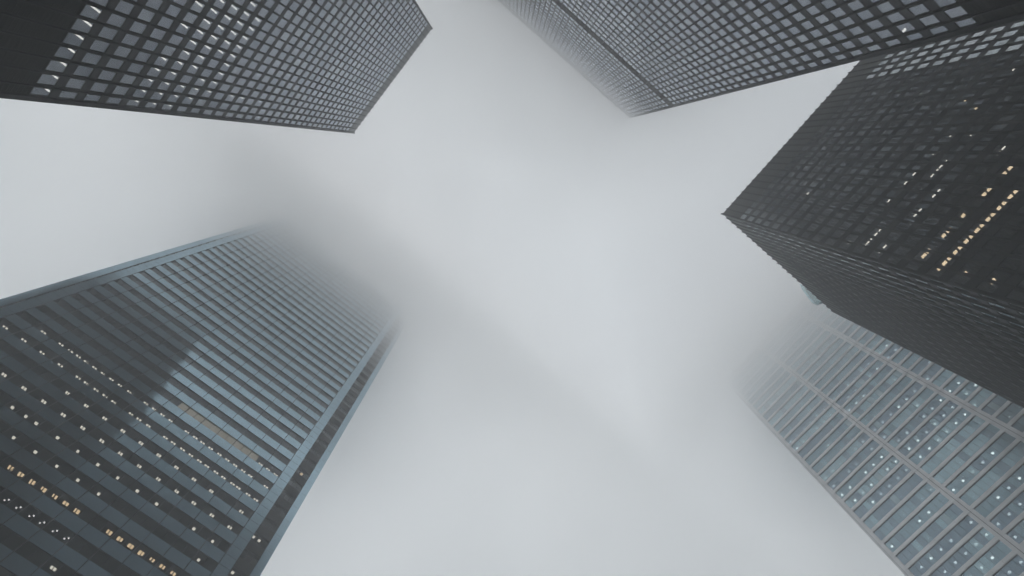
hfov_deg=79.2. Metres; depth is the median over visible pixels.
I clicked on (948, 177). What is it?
window
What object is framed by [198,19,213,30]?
window
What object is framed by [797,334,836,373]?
window
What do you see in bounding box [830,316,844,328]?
window
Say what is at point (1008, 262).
window
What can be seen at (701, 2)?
window
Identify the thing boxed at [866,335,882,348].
window
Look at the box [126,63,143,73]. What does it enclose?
window
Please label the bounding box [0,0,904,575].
sky
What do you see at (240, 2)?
window
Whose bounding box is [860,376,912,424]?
window
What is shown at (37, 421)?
window
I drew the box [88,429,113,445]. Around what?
window
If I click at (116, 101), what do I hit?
window
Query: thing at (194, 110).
window
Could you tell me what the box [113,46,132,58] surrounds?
window
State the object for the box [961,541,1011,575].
window
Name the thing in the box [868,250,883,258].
window
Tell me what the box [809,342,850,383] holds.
window
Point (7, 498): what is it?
window
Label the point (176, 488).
window
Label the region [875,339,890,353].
window
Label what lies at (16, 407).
window
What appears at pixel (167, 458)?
window
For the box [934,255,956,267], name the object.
window
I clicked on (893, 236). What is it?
window
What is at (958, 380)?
window
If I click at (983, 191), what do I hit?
window
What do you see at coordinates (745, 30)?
window
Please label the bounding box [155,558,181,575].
window
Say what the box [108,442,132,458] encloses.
window
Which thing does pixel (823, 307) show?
window
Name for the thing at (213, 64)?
window
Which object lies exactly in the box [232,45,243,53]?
window
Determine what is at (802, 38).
window
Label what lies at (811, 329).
window
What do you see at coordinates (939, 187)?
window
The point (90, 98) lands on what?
window
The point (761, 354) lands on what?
window
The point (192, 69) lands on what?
window
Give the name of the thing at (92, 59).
window
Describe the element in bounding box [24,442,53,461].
window
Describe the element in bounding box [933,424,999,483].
window
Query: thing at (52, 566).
window
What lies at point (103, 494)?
window
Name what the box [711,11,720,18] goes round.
window
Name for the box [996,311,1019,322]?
window
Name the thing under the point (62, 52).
window
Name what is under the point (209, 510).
window
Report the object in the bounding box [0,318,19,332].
window
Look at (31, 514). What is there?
window
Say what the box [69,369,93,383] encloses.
window
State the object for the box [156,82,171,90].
window
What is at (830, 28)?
window
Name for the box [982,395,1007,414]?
window
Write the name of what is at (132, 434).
window
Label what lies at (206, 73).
window
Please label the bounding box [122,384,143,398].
window
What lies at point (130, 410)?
window
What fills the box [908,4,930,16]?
window
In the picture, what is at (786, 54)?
window
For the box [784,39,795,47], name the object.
window
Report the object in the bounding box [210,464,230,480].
window
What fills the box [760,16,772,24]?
window
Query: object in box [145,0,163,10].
window
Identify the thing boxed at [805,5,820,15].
window
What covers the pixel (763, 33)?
window
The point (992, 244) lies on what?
window
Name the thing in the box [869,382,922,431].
window
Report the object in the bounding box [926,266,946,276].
window
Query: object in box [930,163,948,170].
window
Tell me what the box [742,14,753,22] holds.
window
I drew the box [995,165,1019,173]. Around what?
window
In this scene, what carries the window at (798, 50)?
in the office tower at (632, 58)
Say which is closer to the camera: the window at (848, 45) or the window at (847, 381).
the window at (848, 45)
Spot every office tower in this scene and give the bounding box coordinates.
[0,0,432,133]
[0,218,407,575]
[498,0,1023,117]
[721,19,1023,407]
[721,288,1023,575]
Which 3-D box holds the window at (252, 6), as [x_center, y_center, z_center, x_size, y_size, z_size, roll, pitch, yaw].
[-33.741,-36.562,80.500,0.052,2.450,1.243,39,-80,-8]
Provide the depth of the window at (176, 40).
71.02 m
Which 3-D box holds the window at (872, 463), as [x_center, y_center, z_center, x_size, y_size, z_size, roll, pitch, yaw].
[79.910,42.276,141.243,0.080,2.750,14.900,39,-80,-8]
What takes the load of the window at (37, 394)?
in the office tower at (189, 409)
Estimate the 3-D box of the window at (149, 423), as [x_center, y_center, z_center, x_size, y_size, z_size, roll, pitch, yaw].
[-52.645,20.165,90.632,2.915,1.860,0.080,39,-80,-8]
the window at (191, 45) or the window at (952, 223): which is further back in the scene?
the window at (191, 45)
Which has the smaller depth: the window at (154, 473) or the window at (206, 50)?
the window at (206, 50)
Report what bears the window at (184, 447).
in the office tower at (189, 409)
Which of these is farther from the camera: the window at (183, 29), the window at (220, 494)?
the window at (220, 494)
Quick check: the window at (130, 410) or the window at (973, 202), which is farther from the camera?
the window at (130, 410)
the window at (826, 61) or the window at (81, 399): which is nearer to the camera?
the window at (826, 61)
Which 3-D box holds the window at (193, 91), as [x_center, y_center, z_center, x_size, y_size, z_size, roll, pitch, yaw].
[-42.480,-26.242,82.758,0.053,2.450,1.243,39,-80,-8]
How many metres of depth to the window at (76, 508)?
72.38 m
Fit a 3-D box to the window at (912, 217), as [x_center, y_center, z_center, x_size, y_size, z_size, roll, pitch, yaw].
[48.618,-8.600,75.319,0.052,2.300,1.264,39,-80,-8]
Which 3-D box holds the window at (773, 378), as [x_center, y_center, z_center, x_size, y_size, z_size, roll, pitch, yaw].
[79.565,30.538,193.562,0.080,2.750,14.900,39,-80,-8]
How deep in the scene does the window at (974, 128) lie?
76.60 m
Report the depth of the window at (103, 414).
86.11 m
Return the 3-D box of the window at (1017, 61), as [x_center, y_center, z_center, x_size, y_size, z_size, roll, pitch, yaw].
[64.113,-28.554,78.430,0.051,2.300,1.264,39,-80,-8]
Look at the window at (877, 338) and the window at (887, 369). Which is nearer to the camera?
the window at (887, 369)
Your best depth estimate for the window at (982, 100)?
79.49 m
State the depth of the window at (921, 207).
75.14 m
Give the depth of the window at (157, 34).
67.43 m
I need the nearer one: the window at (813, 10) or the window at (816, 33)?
the window at (813, 10)
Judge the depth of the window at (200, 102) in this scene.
86.71 m
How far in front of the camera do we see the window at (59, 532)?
68.63 m
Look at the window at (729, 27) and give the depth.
95.19 m
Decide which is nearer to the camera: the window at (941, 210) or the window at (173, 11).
the window at (173, 11)
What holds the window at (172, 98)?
in the office tower at (332, 65)
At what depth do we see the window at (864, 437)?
148.77 m
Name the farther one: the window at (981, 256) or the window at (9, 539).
the window at (9, 539)
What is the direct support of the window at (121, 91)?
in the office tower at (332, 65)
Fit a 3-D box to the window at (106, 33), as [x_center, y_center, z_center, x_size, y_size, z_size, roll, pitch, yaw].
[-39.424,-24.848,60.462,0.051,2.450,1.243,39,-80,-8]
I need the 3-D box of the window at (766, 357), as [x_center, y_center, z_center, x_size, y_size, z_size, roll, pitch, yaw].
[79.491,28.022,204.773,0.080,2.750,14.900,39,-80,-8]
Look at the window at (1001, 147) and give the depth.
70.03 m
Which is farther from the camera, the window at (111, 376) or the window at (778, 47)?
the window at (111, 376)
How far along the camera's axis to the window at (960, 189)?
71.07 m
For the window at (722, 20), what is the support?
in the office tower at (632, 58)
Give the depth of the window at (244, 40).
84.90 m
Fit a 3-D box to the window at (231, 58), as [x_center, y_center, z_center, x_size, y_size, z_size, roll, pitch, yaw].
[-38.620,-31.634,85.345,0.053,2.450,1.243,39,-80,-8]
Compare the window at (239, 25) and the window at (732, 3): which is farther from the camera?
the window at (732, 3)
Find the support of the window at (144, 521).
in the office tower at (189, 409)
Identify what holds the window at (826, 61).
in the office tower at (632, 58)
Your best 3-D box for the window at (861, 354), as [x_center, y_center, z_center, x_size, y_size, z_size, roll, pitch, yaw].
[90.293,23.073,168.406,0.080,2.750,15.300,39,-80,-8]
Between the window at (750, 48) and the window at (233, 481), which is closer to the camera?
the window at (233, 481)
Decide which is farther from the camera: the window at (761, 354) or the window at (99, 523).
the window at (761, 354)
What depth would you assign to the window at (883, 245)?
76.09 m
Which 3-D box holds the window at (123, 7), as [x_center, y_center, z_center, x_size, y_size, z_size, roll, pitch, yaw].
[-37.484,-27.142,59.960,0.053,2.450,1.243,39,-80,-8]
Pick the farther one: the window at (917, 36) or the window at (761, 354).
the window at (761, 354)
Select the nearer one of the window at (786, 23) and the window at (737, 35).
the window at (786, 23)
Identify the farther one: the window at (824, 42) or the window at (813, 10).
the window at (824, 42)
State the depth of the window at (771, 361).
201.12 m
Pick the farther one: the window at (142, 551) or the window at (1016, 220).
the window at (142, 551)
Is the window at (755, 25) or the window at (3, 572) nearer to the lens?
the window at (3, 572)
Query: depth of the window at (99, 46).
60.75 m
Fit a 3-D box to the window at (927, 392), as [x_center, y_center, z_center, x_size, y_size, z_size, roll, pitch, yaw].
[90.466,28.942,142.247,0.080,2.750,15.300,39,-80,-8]
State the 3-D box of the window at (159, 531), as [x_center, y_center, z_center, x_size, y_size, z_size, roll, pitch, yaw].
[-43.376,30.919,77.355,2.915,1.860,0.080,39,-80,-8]
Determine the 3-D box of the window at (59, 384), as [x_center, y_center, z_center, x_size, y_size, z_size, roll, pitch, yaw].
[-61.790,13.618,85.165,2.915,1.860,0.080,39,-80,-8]
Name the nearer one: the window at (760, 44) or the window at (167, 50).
the window at (167, 50)
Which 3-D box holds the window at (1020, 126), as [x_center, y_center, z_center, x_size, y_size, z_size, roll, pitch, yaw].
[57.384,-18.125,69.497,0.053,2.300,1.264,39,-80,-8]
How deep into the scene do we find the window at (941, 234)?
68.50 m
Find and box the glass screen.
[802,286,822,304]
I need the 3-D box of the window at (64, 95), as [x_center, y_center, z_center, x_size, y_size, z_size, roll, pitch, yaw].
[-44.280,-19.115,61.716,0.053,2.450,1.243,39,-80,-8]
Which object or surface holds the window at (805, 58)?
in the office tower at (632, 58)
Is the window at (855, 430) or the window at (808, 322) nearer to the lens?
the window at (855, 430)
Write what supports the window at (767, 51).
in the office tower at (632, 58)
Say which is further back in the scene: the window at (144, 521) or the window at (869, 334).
the window at (869, 334)
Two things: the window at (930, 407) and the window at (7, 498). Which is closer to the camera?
the window at (7, 498)
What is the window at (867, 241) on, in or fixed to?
in the office tower at (882, 195)
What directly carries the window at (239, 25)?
in the office tower at (332, 65)
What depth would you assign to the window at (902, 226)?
75.59 m
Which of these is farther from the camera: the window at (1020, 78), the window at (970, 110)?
the window at (970, 110)
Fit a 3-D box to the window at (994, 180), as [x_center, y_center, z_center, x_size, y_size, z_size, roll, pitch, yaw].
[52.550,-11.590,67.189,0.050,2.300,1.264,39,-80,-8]
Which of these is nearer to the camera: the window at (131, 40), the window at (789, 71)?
the window at (131, 40)
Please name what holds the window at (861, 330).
in the office tower at (912, 463)
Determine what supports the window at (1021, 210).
in the office tower at (882, 195)
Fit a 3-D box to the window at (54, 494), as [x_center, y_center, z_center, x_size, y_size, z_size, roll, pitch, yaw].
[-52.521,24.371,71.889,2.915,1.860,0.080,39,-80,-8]
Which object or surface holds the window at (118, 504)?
in the office tower at (189, 409)
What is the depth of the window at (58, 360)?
88.57 m
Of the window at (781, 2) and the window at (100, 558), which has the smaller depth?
the window at (100, 558)
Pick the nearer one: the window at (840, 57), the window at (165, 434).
the window at (840, 57)
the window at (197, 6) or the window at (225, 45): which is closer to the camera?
the window at (197, 6)
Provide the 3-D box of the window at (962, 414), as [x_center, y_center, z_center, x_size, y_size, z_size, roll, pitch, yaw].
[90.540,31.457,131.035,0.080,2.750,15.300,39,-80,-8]
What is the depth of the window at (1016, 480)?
112.79 m
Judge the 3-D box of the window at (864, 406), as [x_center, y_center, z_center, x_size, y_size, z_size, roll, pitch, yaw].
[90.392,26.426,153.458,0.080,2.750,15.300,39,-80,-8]
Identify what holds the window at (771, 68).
in the office tower at (632, 58)
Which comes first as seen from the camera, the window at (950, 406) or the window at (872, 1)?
the window at (872, 1)
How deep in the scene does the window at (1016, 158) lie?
66.94 m
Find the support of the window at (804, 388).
in the office tower at (912, 463)
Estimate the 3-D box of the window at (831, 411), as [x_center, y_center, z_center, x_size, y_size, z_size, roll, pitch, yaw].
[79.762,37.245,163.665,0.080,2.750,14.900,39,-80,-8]
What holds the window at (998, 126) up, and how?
in the office tower at (882, 195)
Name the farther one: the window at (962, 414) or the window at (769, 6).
the window at (962, 414)
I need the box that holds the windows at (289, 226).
[63,226,398,575]
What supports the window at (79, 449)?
in the office tower at (189, 409)
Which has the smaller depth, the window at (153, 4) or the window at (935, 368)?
the window at (153, 4)
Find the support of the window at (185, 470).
in the office tower at (189, 409)
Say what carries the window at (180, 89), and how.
in the office tower at (332, 65)
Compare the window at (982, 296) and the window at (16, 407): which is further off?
the window at (16, 407)
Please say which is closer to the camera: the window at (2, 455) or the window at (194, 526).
the window at (2, 455)
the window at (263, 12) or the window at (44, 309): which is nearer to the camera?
the window at (263, 12)
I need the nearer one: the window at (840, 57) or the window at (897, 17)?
the window at (897, 17)
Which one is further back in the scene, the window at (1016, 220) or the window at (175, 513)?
the window at (175, 513)
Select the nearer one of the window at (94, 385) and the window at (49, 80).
the window at (49, 80)
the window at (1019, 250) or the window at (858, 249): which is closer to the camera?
the window at (1019, 250)
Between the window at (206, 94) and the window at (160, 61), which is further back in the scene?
the window at (206, 94)
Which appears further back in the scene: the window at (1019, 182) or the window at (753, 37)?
the window at (753, 37)
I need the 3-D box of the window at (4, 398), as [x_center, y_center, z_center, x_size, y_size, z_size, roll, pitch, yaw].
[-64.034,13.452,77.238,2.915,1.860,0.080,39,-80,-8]
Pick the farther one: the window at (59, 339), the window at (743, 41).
the window at (743, 41)
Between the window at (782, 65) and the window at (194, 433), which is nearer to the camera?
the window at (782, 65)
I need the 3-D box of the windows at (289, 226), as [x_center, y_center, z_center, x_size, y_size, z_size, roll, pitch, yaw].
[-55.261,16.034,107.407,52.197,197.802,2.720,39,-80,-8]
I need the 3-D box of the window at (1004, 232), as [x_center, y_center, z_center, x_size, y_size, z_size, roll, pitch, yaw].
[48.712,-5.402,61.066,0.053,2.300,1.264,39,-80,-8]
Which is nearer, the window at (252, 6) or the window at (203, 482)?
the window at (252, 6)
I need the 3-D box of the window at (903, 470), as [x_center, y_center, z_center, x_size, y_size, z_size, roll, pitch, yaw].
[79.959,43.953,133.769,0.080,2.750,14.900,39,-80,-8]
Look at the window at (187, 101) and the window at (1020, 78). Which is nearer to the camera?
the window at (1020, 78)
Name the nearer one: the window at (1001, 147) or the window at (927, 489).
the window at (1001, 147)
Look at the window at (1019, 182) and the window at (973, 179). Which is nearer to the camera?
the window at (1019, 182)
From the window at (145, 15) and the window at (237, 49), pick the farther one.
the window at (237, 49)
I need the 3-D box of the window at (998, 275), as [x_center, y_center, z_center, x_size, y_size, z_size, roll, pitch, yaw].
[45.821,-1.161,58.256,0.051,2.300,1.264,39,-80,-8]
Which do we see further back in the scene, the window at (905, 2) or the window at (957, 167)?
the window at (957, 167)
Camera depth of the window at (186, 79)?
78.93 m
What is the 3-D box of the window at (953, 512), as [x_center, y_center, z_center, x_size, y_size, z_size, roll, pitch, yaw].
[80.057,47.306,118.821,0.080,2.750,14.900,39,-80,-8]
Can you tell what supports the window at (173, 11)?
in the office tower at (332, 65)
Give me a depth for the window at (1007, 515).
109.46 m
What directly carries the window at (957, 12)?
in the office tower at (632, 58)
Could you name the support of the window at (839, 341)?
in the office tower at (912, 463)
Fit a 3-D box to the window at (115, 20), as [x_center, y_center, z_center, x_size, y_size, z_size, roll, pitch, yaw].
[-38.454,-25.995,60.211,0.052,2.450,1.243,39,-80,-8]
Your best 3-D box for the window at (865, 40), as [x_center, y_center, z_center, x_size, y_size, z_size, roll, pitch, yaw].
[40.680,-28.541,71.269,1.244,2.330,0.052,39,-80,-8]
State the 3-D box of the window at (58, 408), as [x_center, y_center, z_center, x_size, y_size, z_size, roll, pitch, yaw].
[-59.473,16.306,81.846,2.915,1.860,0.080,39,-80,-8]
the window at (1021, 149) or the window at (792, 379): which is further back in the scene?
the window at (792, 379)
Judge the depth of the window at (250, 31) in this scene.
84.68 m
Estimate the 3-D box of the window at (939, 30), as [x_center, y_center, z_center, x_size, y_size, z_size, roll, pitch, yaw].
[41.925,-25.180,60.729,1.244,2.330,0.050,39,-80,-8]
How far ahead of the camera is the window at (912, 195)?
78.43 m
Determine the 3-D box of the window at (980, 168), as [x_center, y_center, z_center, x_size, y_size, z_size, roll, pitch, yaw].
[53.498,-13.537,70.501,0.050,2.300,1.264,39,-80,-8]
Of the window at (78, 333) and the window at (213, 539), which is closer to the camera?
the window at (213, 539)
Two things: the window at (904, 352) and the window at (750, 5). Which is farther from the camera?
the window at (904, 352)
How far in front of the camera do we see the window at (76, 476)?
75.72 m
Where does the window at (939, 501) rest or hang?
in the office tower at (912, 463)
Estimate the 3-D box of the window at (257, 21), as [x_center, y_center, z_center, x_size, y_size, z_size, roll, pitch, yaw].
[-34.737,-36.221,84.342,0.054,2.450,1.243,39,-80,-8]
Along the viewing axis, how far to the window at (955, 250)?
65.18 m
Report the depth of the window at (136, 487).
80.32 m
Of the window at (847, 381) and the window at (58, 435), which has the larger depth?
the window at (847, 381)
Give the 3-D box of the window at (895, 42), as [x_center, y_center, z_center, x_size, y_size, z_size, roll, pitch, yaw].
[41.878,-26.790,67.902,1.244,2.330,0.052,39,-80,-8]
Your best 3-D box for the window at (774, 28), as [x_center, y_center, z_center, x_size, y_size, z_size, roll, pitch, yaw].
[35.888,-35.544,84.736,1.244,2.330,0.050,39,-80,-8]
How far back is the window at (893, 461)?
137.52 m
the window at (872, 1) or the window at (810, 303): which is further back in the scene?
the window at (810, 303)
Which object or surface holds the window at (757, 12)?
in the office tower at (632, 58)
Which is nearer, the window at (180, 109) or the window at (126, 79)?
the window at (126, 79)
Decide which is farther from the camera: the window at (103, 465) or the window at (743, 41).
the window at (743, 41)
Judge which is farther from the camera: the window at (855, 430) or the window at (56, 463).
the window at (855, 430)
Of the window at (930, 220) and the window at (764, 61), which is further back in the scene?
the window at (764, 61)
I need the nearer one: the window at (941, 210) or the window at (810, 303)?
the window at (941, 210)
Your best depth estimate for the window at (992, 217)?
64.39 m
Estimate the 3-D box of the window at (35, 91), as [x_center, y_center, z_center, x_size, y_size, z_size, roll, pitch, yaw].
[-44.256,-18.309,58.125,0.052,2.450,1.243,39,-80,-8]
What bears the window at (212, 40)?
in the office tower at (332, 65)
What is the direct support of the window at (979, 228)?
in the office tower at (882, 195)
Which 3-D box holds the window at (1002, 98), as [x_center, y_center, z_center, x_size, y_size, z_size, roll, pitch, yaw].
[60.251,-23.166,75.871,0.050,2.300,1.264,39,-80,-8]
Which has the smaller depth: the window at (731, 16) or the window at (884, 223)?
the window at (884, 223)
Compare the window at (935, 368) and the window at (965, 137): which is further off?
the window at (935, 368)
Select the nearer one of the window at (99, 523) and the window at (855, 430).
the window at (99, 523)
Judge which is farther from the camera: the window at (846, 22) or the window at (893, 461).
the window at (893, 461)
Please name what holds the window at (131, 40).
in the office tower at (332, 65)
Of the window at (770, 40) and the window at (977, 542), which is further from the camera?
the window at (977, 542)
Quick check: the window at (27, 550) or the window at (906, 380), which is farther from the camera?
the window at (906, 380)
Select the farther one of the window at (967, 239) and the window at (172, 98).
the window at (172, 98)
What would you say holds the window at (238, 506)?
in the office tower at (189, 409)
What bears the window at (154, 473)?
in the office tower at (189, 409)
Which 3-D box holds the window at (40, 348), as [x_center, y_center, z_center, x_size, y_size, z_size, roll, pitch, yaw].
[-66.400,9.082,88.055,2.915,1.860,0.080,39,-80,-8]
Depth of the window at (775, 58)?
92.64 m
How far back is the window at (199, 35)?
74.37 m
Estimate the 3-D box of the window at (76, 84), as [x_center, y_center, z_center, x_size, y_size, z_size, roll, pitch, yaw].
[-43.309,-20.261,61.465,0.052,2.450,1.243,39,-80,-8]
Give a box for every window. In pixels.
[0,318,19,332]
[0,339,18,354]
[0,364,15,378]
[0,390,13,404]
[0,420,10,432]
[0,451,7,460]
[0,457,29,478]
[0,490,27,512]
[0,526,25,550]
[0,567,13,575]
[1,428,31,446]
[5,401,34,418]
[9,375,35,392]
[11,353,37,368]
[13,331,38,345]
[15,542,50,566]
[16,311,40,325]
[18,505,51,528]
[21,472,52,493]
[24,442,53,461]
[26,414,54,432]
[28,389,55,405]
[29,87,51,96]
[30,366,56,381]
[32,344,57,358]
[34,324,57,337]
[36,74,60,86]
[36,305,57,318]
[40,557,74,575]
[42,520,74,543]
[44,60,68,73]
[44,487,74,508]
[46,456,74,475]
[47,428,74,446]
[49,402,75,419]
[50,379,75,394]
[51,356,74,371]
[52,336,74,350]
[53,46,77,60]
[53,317,75,330]
[58,91,78,99]
[62,32,85,46]
[64,78,85,89]
[66,535,97,558]
[67,501,96,522]
[68,415,94,432]
[68,442,95,460]
[68,470,95,490]
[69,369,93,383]
[69,391,93,407]
[70,329,92,341]
[70,348,92,362]
[71,18,94,33]
[72,65,93,77]
[79,4,103,20]
[80,52,102,65]
[83,94,101,102]
[87,360,109,374]
[88,0,109,6]
[88,40,109,52]
[88,381,110,396]
[88,404,111,420]
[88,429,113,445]
[88,455,114,473]
[89,82,108,92]
[89,484,116,504]
[89,516,118,536]
[89,550,120,573]
[97,26,118,40]
[97,70,116,81]
[105,13,126,27]
[105,58,124,69]
[105,372,126,386]
[106,97,122,104]
[106,393,128,408]
[106,417,130,432]
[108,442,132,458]
[109,468,134,487]
[110,498,137,517]
[111,530,139,551]
[112,86,129,95]
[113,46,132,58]
[113,565,138,575]
[114,0,135,15]
[119,74,136,84]
[120,33,139,46]
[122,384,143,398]
[124,406,145,420]
[125,100,141,106]
[125,429,148,445]
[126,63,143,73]
[127,454,151,471]
[128,21,147,34]
[129,482,153,500]
[131,89,147,98]
[131,511,157,531]
[133,544,160,565]
[134,51,151,62]
[137,9,155,22]
[139,78,155,87]
[139,395,159,409]
[141,40,159,51]
[141,417,162,433]
[143,441,166,457]
[144,102,157,108]
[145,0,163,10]
[145,67,161,77]
[146,467,169,484]
[149,28,166,40]
[149,92,164,100]
[149,495,173,513]
[152,525,177,545]
[153,56,169,66]
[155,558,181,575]
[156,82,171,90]
[156,407,176,421]
[157,16,174,29]
[159,429,180,444]
[160,45,176,56]
[160,104,173,110]
[162,454,183,470]
[163,71,177,80]
[164,4,181,17]
[165,480,188,497]
[166,95,179,102]
[167,34,183,45]
[168,508,192,526]
[170,61,185,70]
[172,0,187,6]
[172,538,197,558]
[173,85,186,93]
[173,419,192,433]
[175,23,190,35]
[175,106,187,111]
[176,441,196,456]
[177,50,192,60]
[179,75,192,83]
[180,465,201,482]
[181,97,194,104]
[182,12,198,24]
[183,492,206,509]
[184,40,198,50]
[186,65,199,74]
[187,88,200,95]
[188,521,211,539]
[189,430,209,444]
[190,0,205,13]
[190,108,200,113]
[191,29,205,40]
[192,55,205,64]
[192,551,216,572]
[193,453,213,468]
[194,78,206,86]
[195,99,206,106]
[197,478,218,494]
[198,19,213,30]
[199,45,212,54]
[200,69,212,77]
[201,90,212,97]
[202,504,224,522]
[206,8,219,19]
[206,35,219,45]
[206,59,218,68]
[207,81,218,89]
[207,533,229,552]
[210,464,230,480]
[213,0,227,9]
[213,25,226,35]
[213,50,225,58]
[213,72,225,80]
[215,489,236,506]
[219,40,231,49]
[219,63,231,71]
[220,14,233,25]
[220,516,241,534]
[226,30,238,40]
[226,54,237,62]
[227,4,240,15]
[227,476,247,491]
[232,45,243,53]
[232,501,253,517]
[233,21,245,31]
[234,0,245,5]
[238,35,249,45]
[239,11,251,21]
[244,487,262,503]
[245,26,256,36]
[246,1,258,12]
[251,17,262,26]
[257,7,268,17]
[264,0,274,8]
[696,0,705,4]
[704,4,712,11]
[711,0,721,6]
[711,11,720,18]
[718,5,728,13]
[718,17,727,25]
[725,25,734,31]
[726,12,736,20]
[727,0,737,7]
[731,352,764,385]
[732,31,742,38]
[733,20,743,27]
[735,6,746,15]
[735,355,769,389]
[739,38,749,45]
[740,359,773,394]
[741,27,751,34]
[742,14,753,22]
[744,0,756,9]
[744,363,779,398]
[746,45,756,51]
[748,34,758,41]
[749,367,784,403]
[750,22,761,29]
[752,8,764,17]
[753,52,763,58]
[753,371,789,408]
[755,41,765,48]
[758,29,769,37]
[758,376,795,413]
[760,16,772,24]
[760,59,770,64]
[762,48,773,54]
[763,2,775,11]
[763,380,801,419]
[765,36,776,44]
[766,314,800,349]
[767,65,777,71]
[768,24,780,32]
[769,385,808,425]
[770,55,780,61]
[770,317,805,353]
[771,10,784,19]
[772,44,784,51]
[774,390,814,431]
[775,0,788,5]
[775,72,783,76]
[775,320,811,356]
[776,32,788,39]
[777,62,787,68]
[780,18,792,27]
[780,51,792,58]
[780,324,817,361]
[780,395,820,437]
[783,4,796,13]
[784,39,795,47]
[785,69,794,73]
[785,327,823,365]
[786,401,828,443]
[788,26,801,35]
[788,58,799,65]
[791,331,829,369]
[792,12,806,21]
[792,47,804,54]
[792,407,836,450]
[796,34,809,42]
[796,66,805,70]
[797,0,811,7]
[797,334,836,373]
[798,413,843,457]
[799,55,811,61]
[800,21,814,30]
[801,296,816,311]
[802,338,843,378]
[804,43,817,50]
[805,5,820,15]
[805,419,851,464]
[806,300,820,314]
[807,62,817,67]
[808,29,823,37]
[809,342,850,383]
[812,51,825,58]
[812,304,826,318]
[812,426,860,472]
[814,14,829,24]
[815,346,858,388]
[817,38,831,46]
[818,309,830,321]
[820,0,836,9]
[820,58,832,64]
[820,433,869,480]
[822,351,866,393]
[823,23,838,32]
[825,313,837,324]
[826,46,840,54]
[828,440,878,489]
[829,355,874,399]
[830,7,846,18]
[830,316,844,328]
[832,32,847,41]
[834,54,847,60]
[836,360,883,405]
[836,448,888,498]
[837,320,850,332]
[839,17,855,27]
[841,41,855,49]
[844,323,858,335]
[844,365,892,411]
[845,456,899,507]
[846,0,864,11]
[848,26,864,36]
[849,49,863,56]
[851,327,866,340]
[852,246,866,253]
[852,370,901,417]
[854,464,910,518]
[856,10,874,20]
[857,35,874,44]
[859,237,875,245]
[859,331,874,344]
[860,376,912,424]
[864,473,922,528]
[866,19,884,30]
[866,44,882,51]
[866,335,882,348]
[868,228,883,236]
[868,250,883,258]
[869,0,881,3]
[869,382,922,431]
[874,483,935,539]
[875,1,895,13]
[875,29,893,39]
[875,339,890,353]
[876,219,893,227]
[876,241,892,250]
[879,388,933,439]
[883,344,900,358]
[884,39,901,47]
[884,231,901,240]
[885,210,902,218]
[885,255,902,264]
[885,493,948,552]
[886,12,906,23]
[888,394,945,447]
[892,348,909,363]
[893,200,910,208]
[893,245,911,255]
[894,222,911,231]
[896,22,915,33]
[896,504,963,564]
[898,401,957,455]
[899,0,919,5]
[901,353,919,368]
[903,191,920,199]
[903,212,920,221]
[903,235,921,245]
[904,260,922,270]
[905,33,923,41]
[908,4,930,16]
[909,515,978,575]
[910,408,970,464]
[911,358,930,374]
[912,182,928,189]
[912,203,930,211]
[913,225,931,235]
[913,250,933,261]
[918,15,940,26]
[920,172,938,180]
[921,193,940,201]
[921,364,941,380]
[921,416,984,473]
[922,215,942,225]
[923,240,943,250]
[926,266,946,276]
[928,26,949,35]
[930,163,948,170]
[930,183,949,191]
[930,528,994,575]
[932,0,957,8]
[932,205,951,214]
[932,369,953,386]
[933,229,954,239]
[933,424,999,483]
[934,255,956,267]
[938,153,956,160]
[940,173,959,181]
[942,195,961,204]
[943,6,968,19]
[943,219,964,229]
[944,375,965,392]
[945,245,967,256]
[946,432,1015,494]
[948,144,966,150]
[949,273,971,284]
[950,164,969,171]
[951,185,972,193]
[953,208,975,218]
[955,18,977,28]
[956,134,975,141]
[956,234,979,244]
[956,381,978,399]
[958,261,983,274]
[959,154,978,161]
[960,441,1023,505]
[961,175,982,183]
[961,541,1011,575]
[964,106,982,113]
[964,198,986,207]
[966,124,985,131]
[967,223,990,233]
[969,144,988,151]
[969,388,992,407]
[970,250,994,262]
[972,96,991,104]
[972,164,992,172]
[974,465,1023,516]
[975,114,995,121]
[975,187,997,196]
[975,280,1000,292]
[977,293,998,302]
[978,133,999,140]
[978,211,1001,222]
[981,154,1003,161]
[981,238,1006,250]
[982,87,1000,94]
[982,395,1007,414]
[984,104,1004,112]
[984,176,1008,185]
[985,268,1012,282]
[987,302,1009,312]
[988,123,1008,130]
[989,200,1013,210]
[990,77,1009,85]
[990,491,1023,530]
[991,143,1014,151]
[993,227,1019,238]
[994,94,1014,102]
[994,415,1023,575]
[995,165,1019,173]
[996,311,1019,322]
[997,256,1023,269]
[997,403,1022,423]
[998,112,1019,120]
[1000,67,1019,75]
[1000,189,1023,198]
[1002,132,1023,140]
[1003,84,1023,92]
[1005,215,1023,226]
[1005,289,1023,301]
[1006,154,1023,162]
[1007,102,1023,110]
[1007,321,1023,329]
[1008,58,1023,66]
[1008,303,1023,310]
[1010,244,1023,256]
[1011,177,1023,186]
[1012,122,1023,129]
[1013,75,1023,82]
[1016,205,1023,212]
[1016,278,1023,287]
[1017,144,1023,151]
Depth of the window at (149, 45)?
67.70 m

